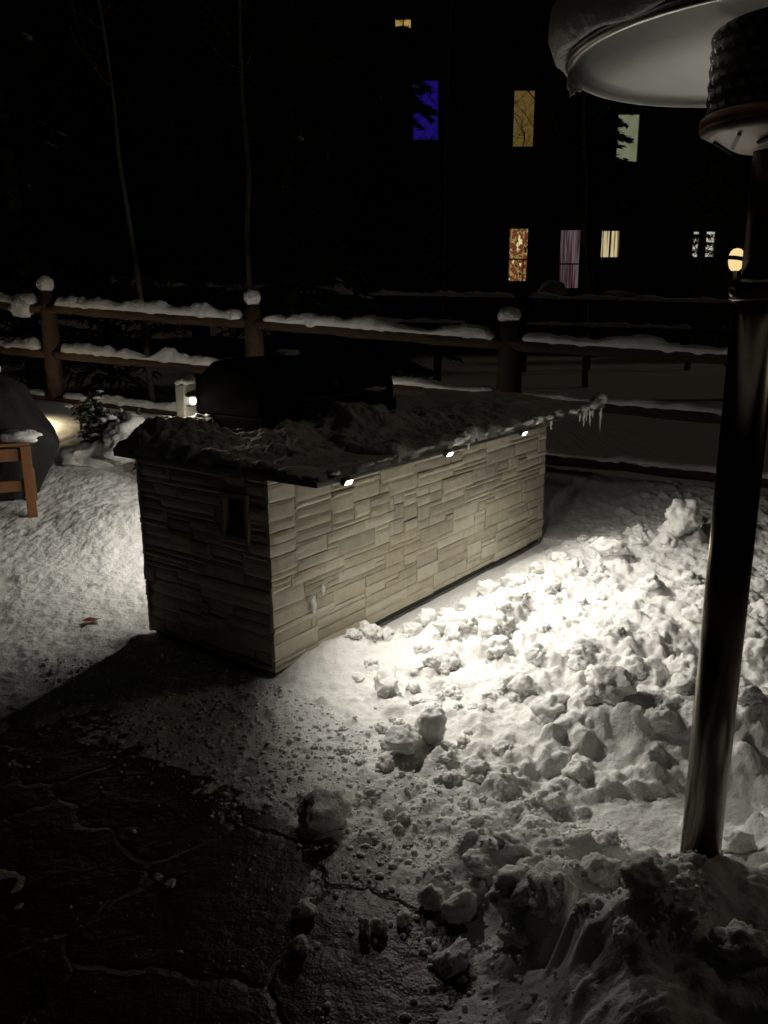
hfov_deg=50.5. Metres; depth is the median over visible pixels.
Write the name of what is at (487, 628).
snow clod
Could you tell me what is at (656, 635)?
snow clod
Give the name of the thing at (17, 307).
snow clump
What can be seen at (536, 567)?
snow clod
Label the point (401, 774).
snow chunk
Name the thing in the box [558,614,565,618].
snow clod
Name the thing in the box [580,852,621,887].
snow clod
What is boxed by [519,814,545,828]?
snow clod
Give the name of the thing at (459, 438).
snow clump
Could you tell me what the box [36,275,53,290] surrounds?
snow mound
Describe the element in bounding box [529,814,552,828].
snow clod
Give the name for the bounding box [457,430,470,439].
snow clump
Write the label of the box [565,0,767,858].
patio heater
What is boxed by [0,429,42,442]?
snow clump
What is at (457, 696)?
snow clod
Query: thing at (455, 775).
snow clod
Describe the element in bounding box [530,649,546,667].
snow clod
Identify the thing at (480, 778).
snow chunk
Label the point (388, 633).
snow clod
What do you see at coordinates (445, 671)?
snow clod
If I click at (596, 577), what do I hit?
snow clod
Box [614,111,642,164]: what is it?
window
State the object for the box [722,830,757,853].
snow clod
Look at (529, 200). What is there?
bare tree
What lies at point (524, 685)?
snow clod
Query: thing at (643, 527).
snow clod
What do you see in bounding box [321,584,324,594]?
snow clump
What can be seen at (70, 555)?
snow
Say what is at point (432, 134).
window
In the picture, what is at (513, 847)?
snow clod
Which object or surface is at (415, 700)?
snow clod
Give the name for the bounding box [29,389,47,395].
snow strip
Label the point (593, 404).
snow clump
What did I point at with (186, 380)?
snow clump
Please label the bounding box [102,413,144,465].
snow clump
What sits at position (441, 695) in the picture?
snow clod
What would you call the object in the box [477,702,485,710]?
snow clod
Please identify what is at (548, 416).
snow clump
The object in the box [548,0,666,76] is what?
snow mound
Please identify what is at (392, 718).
snow chunk
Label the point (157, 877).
snow chunk
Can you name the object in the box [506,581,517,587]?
snow clod
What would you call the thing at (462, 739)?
snow clod
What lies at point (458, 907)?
snow chunk
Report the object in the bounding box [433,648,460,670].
snow clod
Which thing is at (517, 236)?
window
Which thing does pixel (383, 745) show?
snow clod
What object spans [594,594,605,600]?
snow clod
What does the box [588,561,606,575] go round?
snow clod
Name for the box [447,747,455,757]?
snow clod
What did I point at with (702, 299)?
snow strip
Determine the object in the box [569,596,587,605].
snow clod
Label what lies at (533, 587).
snow clod
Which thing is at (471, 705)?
snow clod
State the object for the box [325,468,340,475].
snow clump
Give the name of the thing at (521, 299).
rail fence
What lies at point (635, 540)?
snow clod
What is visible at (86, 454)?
snow clump
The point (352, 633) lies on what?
snow clod
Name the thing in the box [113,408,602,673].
outdoor counter
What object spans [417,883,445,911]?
snow chunk
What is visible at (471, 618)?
snow clod
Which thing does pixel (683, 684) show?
snow clod
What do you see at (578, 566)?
snow clod
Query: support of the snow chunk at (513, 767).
on the snow
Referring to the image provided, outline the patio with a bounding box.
[0,702,490,1023]
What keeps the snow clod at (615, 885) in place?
on the snow
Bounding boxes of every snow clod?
[338,725,348,731]
[338,744,349,754]
[344,628,361,638]
[349,746,358,752]
[352,673,364,682]
[355,757,366,764]
[358,620,382,640]
[363,785,376,794]
[364,656,378,667]
[374,720,388,733]
[375,754,395,772]
[380,738,390,749]
[382,626,394,641]
[382,806,394,819]
[392,823,403,832]
[393,718,404,724]
[394,691,401,695]
[396,812,410,822]
[402,622,424,636]
[408,681,420,692]
[408,696,424,704]
[409,661,424,677]
[413,638,434,653]
[415,607,440,626]
[421,653,440,667]
[425,701,438,708]
[432,936,470,978]
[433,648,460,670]
[435,692,444,699]
[437,607,458,616]
[438,667,449,675]
[441,682,461,697]
[442,751,452,763]
[444,625,463,641]
[444,744,456,753]
[446,769,461,780]
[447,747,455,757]
[450,691,463,699]
[453,703,463,709]
[455,598,473,610]
[456,734,469,746]
[456,796,473,807]
[459,612,477,624]
[460,880,488,906]
[461,848,497,878]
[463,727,472,735]
[463,757,481,765]
[464,760,490,782]
[466,812,497,829]
[467,702,476,709]
[470,604,490,620]
[475,579,500,596]
[476,619,500,638]
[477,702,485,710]
[480,635,513,657]
[480,690,494,699]
[482,608,515,635]
[485,863,533,914]
[491,743,497,752]
[491,831,531,861]
[492,599,513,612]
[495,740,514,755]
[496,686,505,694]
[496,919,529,949]
[498,673,512,690]
[500,574,526,586]
[504,804,518,818]
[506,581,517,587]
[506,588,531,605]
[507,674,537,695]
[507,692,523,702]
[513,850,542,866]
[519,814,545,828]
[522,642,545,660]
[526,573,542,580]
[526,857,578,927]
[528,692,569,723]
[529,561,544,573]
[529,582,542,594]
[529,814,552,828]
[530,621,544,632]
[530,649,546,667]
[530,889,546,918]
[533,583,557,594]
[535,784,565,810]
[537,622,550,632]
[538,577,561,590]
[549,551,570,561]
[557,859,580,865]
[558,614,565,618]
[561,753,594,787]
[567,655,591,671]
[569,558,586,575]
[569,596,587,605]
[570,644,585,655]
[576,536,588,542]
[577,541,589,547]
[578,685,598,704]
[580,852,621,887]
[584,664,598,676]
[586,664,638,704]
[588,536,598,543]
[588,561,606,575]
[589,536,630,556]
[591,572,609,582]
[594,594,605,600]
[595,829,620,850]
[603,625,627,639]
[608,860,619,890]
[612,915,641,948]
[616,654,647,680]
[618,876,624,888]
[619,855,670,899]
[621,526,631,534]
[628,536,646,545]
[629,526,647,538]
[631,523,647,532]
[631,851,678,878]
[637,573,660,591]
[643,704,673,731]
[646,686,665,693]
[649,632,664,641]
[656,520,703,535]
[657,534,677,548]
[666,673,695,695]
[667,653,697,676]
[674,570,705,587]
[681,603,702,623]
[707,918,767,968]
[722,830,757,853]
[737,681,765,706]
[742,636,767,672]
[750,599,767,619]
[758,565,767,570]
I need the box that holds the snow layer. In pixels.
[111,390,606,482]
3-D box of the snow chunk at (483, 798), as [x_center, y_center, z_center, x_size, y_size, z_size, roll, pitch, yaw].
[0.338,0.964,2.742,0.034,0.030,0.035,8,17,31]
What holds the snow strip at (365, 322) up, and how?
on the rail fence at (509, 344)
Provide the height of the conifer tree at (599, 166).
7.901 m
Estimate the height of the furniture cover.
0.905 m
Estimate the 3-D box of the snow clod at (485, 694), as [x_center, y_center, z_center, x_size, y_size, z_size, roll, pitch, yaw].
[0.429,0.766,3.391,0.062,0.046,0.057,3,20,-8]
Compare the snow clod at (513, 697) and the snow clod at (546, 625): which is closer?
the snow clod at (513, 697)
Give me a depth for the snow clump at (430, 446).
3.84 m
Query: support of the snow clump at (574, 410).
on the outdoor counter
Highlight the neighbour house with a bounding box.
[257,0,751,347]
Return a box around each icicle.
[566,67,582,96]
[589,410,591,425]
[599,408,602,428]
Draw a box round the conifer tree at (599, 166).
[537,92,652,369]
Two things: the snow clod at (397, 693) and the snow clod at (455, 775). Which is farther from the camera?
the snow clod at (397, 693)
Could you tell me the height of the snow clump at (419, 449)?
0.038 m
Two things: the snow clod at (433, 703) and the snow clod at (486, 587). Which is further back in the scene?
the snow clod at (486, 587)
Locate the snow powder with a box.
[4,650,716,1023]
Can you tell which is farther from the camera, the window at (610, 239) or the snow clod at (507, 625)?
the window at (610, 239)
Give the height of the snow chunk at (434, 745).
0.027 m
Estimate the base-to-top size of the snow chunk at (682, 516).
0.226 m
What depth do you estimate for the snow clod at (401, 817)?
2.66 m
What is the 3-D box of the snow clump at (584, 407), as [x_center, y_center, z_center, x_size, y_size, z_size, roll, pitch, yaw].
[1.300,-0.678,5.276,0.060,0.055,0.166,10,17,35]
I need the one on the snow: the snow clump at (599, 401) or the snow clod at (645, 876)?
the snow clod at (645, 876)
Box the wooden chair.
[0,441,37,517]
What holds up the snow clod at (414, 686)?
on the snow
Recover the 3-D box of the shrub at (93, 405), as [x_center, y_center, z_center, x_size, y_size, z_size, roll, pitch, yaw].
[-2.734,-0.903,7.521,0.378,0.427,0.397,-10,17,-32]
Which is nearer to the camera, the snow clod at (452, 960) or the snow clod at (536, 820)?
the snow clod at (452, 960)
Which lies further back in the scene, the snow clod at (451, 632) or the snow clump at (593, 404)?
the snow clump at (593, 404)
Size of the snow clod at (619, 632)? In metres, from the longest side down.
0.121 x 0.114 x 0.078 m
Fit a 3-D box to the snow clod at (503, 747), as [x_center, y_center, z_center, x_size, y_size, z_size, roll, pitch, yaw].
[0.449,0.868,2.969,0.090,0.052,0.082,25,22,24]
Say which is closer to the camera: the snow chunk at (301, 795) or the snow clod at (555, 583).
the snow chunk at (301, 795)
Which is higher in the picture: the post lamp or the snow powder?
the post lamp
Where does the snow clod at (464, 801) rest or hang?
on the snow
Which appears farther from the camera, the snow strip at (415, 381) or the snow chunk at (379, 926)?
the snow strip at (415, 381)
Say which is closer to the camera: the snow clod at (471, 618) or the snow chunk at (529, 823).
the snow chunk at (529, 823)
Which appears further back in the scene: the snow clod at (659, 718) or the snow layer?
the snow layer
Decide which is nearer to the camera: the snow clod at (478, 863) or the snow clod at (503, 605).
the snow clod at (478, 863)
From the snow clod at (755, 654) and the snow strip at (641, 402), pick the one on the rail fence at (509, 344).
the snow strip at (641, 402)
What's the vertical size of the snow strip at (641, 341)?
0.210 m
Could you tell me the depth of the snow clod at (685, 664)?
3.41 m
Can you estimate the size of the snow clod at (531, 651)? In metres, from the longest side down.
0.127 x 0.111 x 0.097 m
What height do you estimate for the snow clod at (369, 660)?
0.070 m
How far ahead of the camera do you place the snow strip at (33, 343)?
8.45 m
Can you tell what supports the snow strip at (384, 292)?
on the rail fence at (521, 299)
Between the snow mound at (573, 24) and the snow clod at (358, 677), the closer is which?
the snow mound at (573, 24)
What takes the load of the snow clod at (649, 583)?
on the snow
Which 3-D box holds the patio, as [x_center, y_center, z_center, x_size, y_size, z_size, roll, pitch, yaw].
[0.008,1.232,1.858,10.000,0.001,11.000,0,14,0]
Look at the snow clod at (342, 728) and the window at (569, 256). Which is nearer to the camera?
the snow clod at (342, 728)
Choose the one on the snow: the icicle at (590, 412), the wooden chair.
the wooden chair
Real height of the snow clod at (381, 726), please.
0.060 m
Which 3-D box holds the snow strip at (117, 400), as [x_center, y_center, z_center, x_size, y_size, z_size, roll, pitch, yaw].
[-2.327,-1.075,8.173,2.134,0.194,0.150,4,15,19]
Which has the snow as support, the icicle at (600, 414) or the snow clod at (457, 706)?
the snow clod at (457, 706)
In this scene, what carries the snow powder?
on the patio
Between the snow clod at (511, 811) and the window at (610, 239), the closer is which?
the snow clod at (511, 811)
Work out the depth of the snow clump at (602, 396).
5.49 m
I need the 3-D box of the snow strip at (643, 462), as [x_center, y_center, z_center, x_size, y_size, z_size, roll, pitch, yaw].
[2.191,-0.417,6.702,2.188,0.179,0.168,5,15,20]
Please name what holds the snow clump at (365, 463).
on the outdoor counter
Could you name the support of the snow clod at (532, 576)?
on the snow
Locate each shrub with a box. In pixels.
[65,390,108,430]
[75,406,146,441]
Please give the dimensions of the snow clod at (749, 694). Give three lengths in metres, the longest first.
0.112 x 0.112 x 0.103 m
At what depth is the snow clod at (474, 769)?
2.85 m
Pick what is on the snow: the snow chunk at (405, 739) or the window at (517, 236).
the snow chunk at (405, 739)
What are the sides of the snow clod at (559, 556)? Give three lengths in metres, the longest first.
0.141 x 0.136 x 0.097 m
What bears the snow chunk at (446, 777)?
on the snow
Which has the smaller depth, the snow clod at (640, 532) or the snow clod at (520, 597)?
the snow clod at (520, 597)
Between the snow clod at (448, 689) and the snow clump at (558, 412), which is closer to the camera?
the snow clod at (448, 689)
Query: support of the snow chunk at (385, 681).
on the snow
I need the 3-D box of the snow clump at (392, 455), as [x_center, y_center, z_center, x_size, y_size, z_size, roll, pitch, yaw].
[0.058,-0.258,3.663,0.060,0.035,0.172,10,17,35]
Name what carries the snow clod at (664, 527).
on the snow
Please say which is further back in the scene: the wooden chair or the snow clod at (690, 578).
the wooden chair
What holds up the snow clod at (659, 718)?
on the snow
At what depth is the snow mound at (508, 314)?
6.76 m
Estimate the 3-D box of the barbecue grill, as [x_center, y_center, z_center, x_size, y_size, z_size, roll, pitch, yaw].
[-0.440,-0.670,4.513,0.582,0.410,1.120,10,17,35]
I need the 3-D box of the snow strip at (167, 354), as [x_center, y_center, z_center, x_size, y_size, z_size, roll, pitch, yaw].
[-2.332,-1.550,8.046,2.134,0.228,0.160,5,15,19]
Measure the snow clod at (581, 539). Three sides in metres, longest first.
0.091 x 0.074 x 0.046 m
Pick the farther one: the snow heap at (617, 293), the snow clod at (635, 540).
the snow heap at (617, 293)
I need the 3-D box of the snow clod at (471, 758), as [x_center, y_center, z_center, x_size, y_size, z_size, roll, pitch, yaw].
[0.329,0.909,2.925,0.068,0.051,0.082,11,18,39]
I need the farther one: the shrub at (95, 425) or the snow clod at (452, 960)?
the shrub at (95, 425)
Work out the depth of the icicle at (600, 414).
5.53 m
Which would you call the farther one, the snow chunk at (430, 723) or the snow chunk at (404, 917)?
the snow chunk at (430, 723)
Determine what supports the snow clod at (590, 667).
on the snow
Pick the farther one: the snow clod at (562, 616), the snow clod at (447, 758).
the snow clod at (562, 616)
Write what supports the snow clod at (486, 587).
on the snow
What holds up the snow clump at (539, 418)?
on the outdoor counter
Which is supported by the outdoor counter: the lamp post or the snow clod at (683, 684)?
the lamp post
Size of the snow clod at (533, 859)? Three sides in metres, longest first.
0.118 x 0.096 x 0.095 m
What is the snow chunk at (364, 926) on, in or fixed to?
on the patio
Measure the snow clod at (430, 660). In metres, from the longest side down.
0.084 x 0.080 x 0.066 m
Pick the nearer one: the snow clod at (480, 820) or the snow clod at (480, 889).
the snow clod at (480, 889)
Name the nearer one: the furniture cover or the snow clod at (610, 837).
the snow clod at (610, 837)
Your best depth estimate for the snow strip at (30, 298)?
8.35 m
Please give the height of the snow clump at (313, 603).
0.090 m
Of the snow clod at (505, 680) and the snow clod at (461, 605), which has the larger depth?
the snow clod at (461, 605)
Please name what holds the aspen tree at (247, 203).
on the snow
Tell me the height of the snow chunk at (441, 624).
0.149 m
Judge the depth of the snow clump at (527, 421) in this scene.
4.61 m
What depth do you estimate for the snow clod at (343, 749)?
3.04 m
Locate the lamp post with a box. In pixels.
[175,384,197,416]
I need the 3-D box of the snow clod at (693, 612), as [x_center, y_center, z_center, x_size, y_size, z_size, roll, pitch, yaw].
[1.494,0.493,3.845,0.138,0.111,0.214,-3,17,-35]
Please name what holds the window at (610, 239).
in the neighbour house
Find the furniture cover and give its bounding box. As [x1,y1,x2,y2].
[0,374,58,499]
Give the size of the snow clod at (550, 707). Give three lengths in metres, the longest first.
0.191 x 0.137 x 0.118 m
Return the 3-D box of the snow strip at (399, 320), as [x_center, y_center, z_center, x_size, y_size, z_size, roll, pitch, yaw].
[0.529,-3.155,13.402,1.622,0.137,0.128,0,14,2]
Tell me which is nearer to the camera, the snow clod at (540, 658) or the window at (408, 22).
the snow clod at (540, 658)
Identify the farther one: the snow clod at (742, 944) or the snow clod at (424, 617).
the snow clod at (424, 617)
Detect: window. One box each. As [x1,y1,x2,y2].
[393,16,413,35]
[410,77,440,143]
[505,225,534,283]
[510,87,539,149]
[556,227,581,290]
[597,228,622,259]
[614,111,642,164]
[688,228,718,259]
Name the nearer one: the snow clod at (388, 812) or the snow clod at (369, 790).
the snow clod at (388, 812)
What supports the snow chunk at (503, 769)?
on the snow
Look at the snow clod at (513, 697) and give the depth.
3.35 m
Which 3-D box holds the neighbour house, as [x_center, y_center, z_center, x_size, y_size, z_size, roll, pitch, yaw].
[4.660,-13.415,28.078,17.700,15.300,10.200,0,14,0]
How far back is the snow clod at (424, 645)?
3.78 m
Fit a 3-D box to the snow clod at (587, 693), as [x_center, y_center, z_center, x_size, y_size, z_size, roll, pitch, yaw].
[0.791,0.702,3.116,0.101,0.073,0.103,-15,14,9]
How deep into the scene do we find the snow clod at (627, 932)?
1.75 m
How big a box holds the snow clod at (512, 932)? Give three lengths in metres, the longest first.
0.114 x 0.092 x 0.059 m
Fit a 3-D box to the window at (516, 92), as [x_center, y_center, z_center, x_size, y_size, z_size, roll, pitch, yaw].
[4.133,-11.548,23.927,0.840,1.700,0.160,0,14,0]
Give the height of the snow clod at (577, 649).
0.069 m
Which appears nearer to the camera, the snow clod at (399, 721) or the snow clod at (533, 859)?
the snow clod at (533, 859)
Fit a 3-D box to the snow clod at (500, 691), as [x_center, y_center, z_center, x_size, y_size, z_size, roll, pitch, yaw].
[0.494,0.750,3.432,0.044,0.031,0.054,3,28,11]
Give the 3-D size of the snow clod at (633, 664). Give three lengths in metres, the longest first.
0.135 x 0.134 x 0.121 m
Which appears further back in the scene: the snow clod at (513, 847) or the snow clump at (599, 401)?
the snow clump at (599, 401)
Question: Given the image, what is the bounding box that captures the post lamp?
[724,248,742,365]
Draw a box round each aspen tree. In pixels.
[53,0,155,402]
[164,0,279,289]
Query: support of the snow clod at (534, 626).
on the snow
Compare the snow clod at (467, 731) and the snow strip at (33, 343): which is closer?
the snow clod at (467, 731)
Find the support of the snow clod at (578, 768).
on the snow
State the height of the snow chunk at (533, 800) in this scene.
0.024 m
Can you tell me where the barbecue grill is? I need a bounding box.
[196,349,395,431]
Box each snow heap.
[537,280,567,295]
[600,290,637,296]
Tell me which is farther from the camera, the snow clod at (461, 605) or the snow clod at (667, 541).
the snow clod at (667, 541)
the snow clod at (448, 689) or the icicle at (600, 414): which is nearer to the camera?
the snow clod at (448, 689)
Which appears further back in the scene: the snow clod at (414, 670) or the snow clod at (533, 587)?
the snow clod at (533, 587)
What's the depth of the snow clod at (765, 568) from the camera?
4.67 m
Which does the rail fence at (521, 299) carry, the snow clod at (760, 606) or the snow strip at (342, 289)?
the snow strip at (342, 289)
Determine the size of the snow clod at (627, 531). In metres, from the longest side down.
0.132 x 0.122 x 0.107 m
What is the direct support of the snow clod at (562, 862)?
on the snow
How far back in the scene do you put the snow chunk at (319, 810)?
2.63 m
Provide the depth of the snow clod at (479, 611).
4.03 m
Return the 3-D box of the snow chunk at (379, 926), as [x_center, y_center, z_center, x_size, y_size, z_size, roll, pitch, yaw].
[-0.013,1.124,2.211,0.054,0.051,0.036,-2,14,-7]
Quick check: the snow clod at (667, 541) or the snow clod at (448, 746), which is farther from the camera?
the snow clod at (667, 541)
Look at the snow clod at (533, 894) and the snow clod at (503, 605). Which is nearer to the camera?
the snow clod at (533, 894)
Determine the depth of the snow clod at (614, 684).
3.06 m
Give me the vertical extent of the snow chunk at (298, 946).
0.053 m
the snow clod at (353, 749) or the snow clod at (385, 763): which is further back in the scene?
the snow clod at (353, 749)
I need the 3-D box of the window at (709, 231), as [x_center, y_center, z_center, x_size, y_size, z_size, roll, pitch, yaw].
[9.716,-8.148,24.796,0.840,0.910,0.160,0,14,0]
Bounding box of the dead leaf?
[82,617,100,621]
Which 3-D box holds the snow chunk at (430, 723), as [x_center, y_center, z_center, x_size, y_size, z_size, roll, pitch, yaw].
[0.174,0.796,3.062,0.124,0.134,0.102,2,14,8]
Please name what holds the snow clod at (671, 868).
on the snow
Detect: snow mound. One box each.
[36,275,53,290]
[243,289,260,304]
[497,307,520,322]
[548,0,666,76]
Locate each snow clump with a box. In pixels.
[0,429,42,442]
[8,298,33,317]
[59,439,116,468]
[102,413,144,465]
[174,375,195,385]
[271,349,299,355]
[310,595,316,612]
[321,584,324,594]
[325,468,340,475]
[357,461,373,465]
[363,386,385,391]
[369,455,392,461]
[386,451,408,456]
[412,446,426,452]
[421,443,434,448]
[451,433,465,446]
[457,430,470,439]
[502,423,513,431]
[521,417,533,425]
[531,414,543,424]
[544,412,553,419]
[553,408,563,417]
[568,407,579,413]
[579,403,590,410]
[586,399,598,409]
[590,396,602,406]
[591,392,607,405]
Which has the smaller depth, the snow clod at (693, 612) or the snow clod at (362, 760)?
the snow clod at (362, 760)
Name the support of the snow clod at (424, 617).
on the snow
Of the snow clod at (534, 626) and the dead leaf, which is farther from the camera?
the dead leaf
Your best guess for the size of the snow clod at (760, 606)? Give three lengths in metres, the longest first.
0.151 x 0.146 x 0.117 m
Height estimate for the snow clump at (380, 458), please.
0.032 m
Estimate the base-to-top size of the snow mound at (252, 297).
0.150 m
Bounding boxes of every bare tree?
[472,0,579,371]
[528,71,618,387]
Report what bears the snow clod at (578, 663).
on the snow
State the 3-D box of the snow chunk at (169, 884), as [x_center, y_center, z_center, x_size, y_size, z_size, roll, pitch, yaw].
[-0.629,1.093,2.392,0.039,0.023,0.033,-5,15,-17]
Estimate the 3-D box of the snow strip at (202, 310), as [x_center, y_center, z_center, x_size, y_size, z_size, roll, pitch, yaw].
[-2.333,-1.998,7.940,2.134,0.240,0.155,5,15,19]
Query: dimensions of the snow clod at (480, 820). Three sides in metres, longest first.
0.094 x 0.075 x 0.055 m
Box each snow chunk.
[152,873,162,881]
[163,878,175,889]
[288,934,308,956]
[291,897,317,917]
[296,783,351,834]
[298,791,307,798]
[358,917,369,936]
[369,917,388,935]
[374,668,397,697]
[384,723,422,755]
[388,715,396,721]
[396,907,411,927]
[398,771,405,776]
[414,706,446,744]
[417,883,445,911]
[431,612,477,633]
[432,743,440,748]
[440,888,477,923]
[441,772,451,781]
[476,774,484,782]
[478,793,487,801]
[499,766,506,772]
[508,763,518,772]
[525,820,532,826]
[530,795,536,803]
[664,498,701,536]
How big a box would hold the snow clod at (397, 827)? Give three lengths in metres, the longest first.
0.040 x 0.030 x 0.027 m
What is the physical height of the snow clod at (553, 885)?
0.142 m
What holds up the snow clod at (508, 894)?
on the snow
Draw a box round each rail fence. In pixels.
[0,280,731,392]
[0,290,767,487]
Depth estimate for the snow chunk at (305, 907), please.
2.25 m
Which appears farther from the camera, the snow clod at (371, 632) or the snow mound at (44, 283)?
the snow mound at (44, 283)
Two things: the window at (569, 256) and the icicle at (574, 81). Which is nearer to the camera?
the icicle at (574, 81)
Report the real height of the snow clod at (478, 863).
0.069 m
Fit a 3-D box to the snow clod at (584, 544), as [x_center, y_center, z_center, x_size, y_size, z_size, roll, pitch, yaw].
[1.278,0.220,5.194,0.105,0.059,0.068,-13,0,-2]
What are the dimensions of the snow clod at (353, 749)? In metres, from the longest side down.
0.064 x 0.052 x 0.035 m
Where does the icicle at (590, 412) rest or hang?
hanging from the outdoor counter
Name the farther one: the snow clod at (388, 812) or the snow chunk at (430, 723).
the snow chunk at (430, 723)
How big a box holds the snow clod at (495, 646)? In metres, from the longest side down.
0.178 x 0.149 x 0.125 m
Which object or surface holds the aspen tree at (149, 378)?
on the snow
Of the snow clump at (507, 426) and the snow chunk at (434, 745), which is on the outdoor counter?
the snow clump at (507, 426)
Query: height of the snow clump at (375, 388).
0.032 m
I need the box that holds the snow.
[0,319,767,1023]
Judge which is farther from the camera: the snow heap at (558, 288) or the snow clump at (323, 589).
the snow heap at (558, 288)
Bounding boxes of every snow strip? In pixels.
[0,292,38,303]
[0,336,42,349]
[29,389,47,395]
[54,295,242,319]
[60,343,226,365]
[63,393,176,410]
[109,274,353,294]
[263,312,495,339]
[367,289,514,297]
[377,316,465,323]
[391,375,493,391]
[522,332,727,354]
[522,390,721,414]
[527,321,690,329]
[528,292,731,302]
[545,447,767,478]
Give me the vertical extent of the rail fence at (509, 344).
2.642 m
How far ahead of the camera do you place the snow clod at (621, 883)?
2.09 m
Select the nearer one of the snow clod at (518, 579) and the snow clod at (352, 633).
the snow clod at (352, 633)
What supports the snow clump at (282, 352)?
on the barbecue grill
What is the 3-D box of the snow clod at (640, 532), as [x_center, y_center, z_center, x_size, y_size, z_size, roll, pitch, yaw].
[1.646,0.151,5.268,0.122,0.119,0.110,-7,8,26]
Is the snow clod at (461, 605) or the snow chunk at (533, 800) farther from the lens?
the snow clod at (461, 605)
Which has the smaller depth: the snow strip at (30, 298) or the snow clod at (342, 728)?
the snow clod at (342, 728)
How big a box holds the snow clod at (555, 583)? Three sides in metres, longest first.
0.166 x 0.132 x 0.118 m
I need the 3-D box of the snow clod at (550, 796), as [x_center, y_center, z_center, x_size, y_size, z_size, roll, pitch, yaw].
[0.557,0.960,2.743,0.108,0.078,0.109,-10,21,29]
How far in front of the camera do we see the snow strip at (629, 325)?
13.24 m
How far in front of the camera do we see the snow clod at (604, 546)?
4.88 m
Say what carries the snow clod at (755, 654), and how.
on the snow
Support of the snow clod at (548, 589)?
on the snow
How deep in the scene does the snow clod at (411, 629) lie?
4.03 m
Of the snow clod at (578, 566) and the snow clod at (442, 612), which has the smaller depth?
the snow clod at (442, 612)
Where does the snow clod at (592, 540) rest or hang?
on the snow
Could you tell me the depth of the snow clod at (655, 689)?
3.15 m
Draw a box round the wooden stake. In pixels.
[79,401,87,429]
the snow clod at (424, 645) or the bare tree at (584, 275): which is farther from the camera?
the bare tree at (584, 275)

